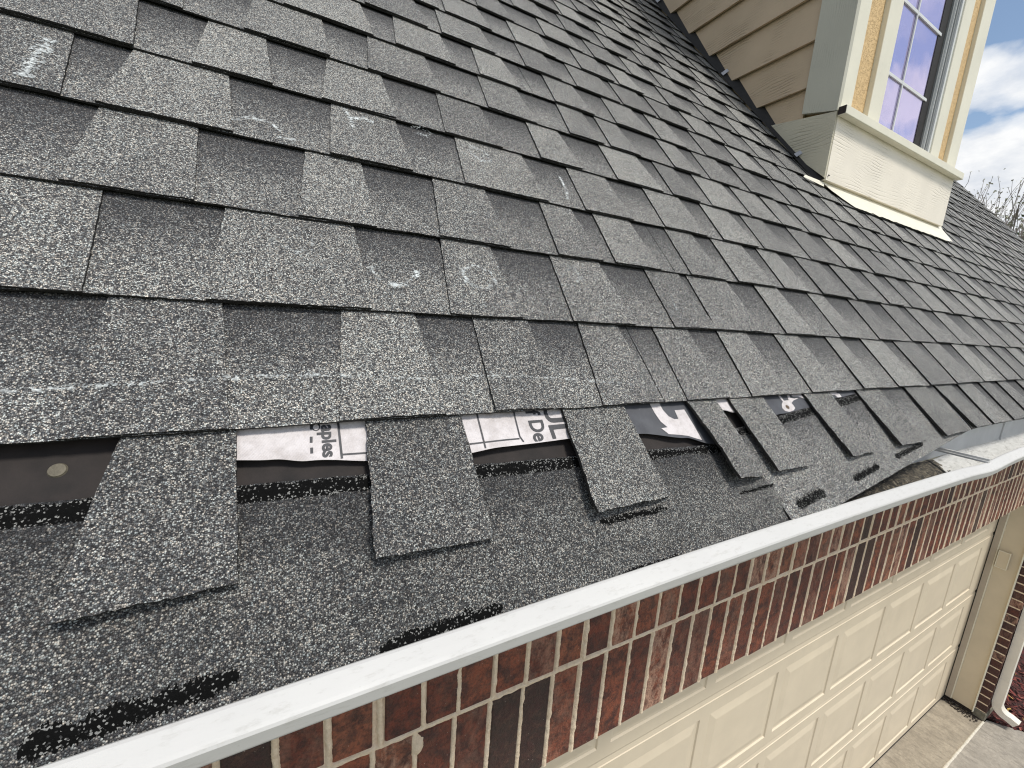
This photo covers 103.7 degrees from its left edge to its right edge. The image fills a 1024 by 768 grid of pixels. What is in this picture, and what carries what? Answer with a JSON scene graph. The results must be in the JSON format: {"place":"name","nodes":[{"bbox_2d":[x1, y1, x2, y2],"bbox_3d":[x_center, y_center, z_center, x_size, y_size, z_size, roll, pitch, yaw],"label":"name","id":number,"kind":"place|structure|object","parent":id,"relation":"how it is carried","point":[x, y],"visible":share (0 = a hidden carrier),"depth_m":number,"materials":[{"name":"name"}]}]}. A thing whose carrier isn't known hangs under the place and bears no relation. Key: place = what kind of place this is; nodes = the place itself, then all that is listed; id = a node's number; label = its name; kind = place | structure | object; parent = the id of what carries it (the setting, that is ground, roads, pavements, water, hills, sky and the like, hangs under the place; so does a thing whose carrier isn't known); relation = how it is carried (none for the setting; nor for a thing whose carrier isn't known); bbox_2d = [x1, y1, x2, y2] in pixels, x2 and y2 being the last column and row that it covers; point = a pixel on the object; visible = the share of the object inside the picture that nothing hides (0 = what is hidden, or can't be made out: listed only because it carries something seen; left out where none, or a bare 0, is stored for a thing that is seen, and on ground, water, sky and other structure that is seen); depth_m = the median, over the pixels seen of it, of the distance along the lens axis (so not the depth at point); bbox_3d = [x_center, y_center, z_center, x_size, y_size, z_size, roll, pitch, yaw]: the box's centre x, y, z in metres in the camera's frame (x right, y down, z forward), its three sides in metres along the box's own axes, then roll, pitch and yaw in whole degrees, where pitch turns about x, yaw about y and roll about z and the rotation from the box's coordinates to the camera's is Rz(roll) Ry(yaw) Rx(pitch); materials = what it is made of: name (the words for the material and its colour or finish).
{"place":"outdoors","nodes":[
{"label":"outdoors","id":0,"kind":"place"},
{"bbox_2d":[871,695,982,767],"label":"driveway","id":1,"kind":"structure","parent":0,"point":[937,735],"depth_m":3.19,"materials":[{"name":"concrete"}]},
{"bbox_2d":[942,696,978,721],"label":"dirt","id":2,"kind":"structure","parent":1,"relation":"on","point":[957,709],"depth_m":3.46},
{"bbox_2d":[948,720,1023,767],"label":"driveway","id":3,"kind":"structure","parent":0,"point":[990,744],"depth_m":3.15,"materials":[{"name":"concrete"}]},
{"bbox_2d":[943,721,984,767],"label":"expansion joint","id":4,"kind":"object","parent":3,"relation":"on","point":[959,750],"visible":1,"depth_m":3.17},
{"bbox_2d":[955,0,1023,235],"label":"sky","id":5,"kind":"structure","parent":0,"point":[992,141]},
{"bbox_3d":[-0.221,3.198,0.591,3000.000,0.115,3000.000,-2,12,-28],"label":"ground","id":6,"kind":"structure","parent":0,"visible":0},
{"bbox_2d":[0,0,1023,767],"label":"house","id":7,"kind":"structure","parent":6,"relation":"on","point":[480,382],"depth_m":0.60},
{"bbox_2d":[541,519,997,767],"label":"garage door","id":8,"kind":"structure","parent":7,"relation":"in","point":[840,689],"depth_m":2.26,"materials":[{"name":"beige metal"}]},
{"bbox_2d":[841,459,950,503],"bbox_3d":[0.646,0.230,0.775,1.450,0.057,0.090,-2,12,-28],"label":"gutter silt","id":9,"kind":"object","parent":7,"relation":"in","point":[912,473],"visible":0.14,"depth_m":0.93,"materials":[{"name":"soil"}]},
{"bbox_2d":[863,0,975,157],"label":"window","id":10,"kind":"structure","parent":7,"relation":"in","point":[921,43],"depth_m":1.91,"materials":[{"name":"beige paint"}]},
{"bbox_2d":[965,168,1023,238],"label":"budding tree","id":11,"kind":"object","parent":6,"relation":"on","point":[1014,221],"visible":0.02,"depth_m":7.68,"materials":[{"name":"brown plant"}]},
{"bbox_2d":[987,647,1023,731],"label":"mulch","id":12,"kind":"object","parent":6,"relation":"on","point":[1014,703],"depth_m":3.59,"materials":[{"name":"red plant"}]},
{"bbox_2d":[1006,202,1023,239],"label":"leafy tree","id":13,"kind":"object","parent":6,"relation":"on","point":[1015,226],"depth_m":10.01,"materials":[{"name":"plant"}]}
]}

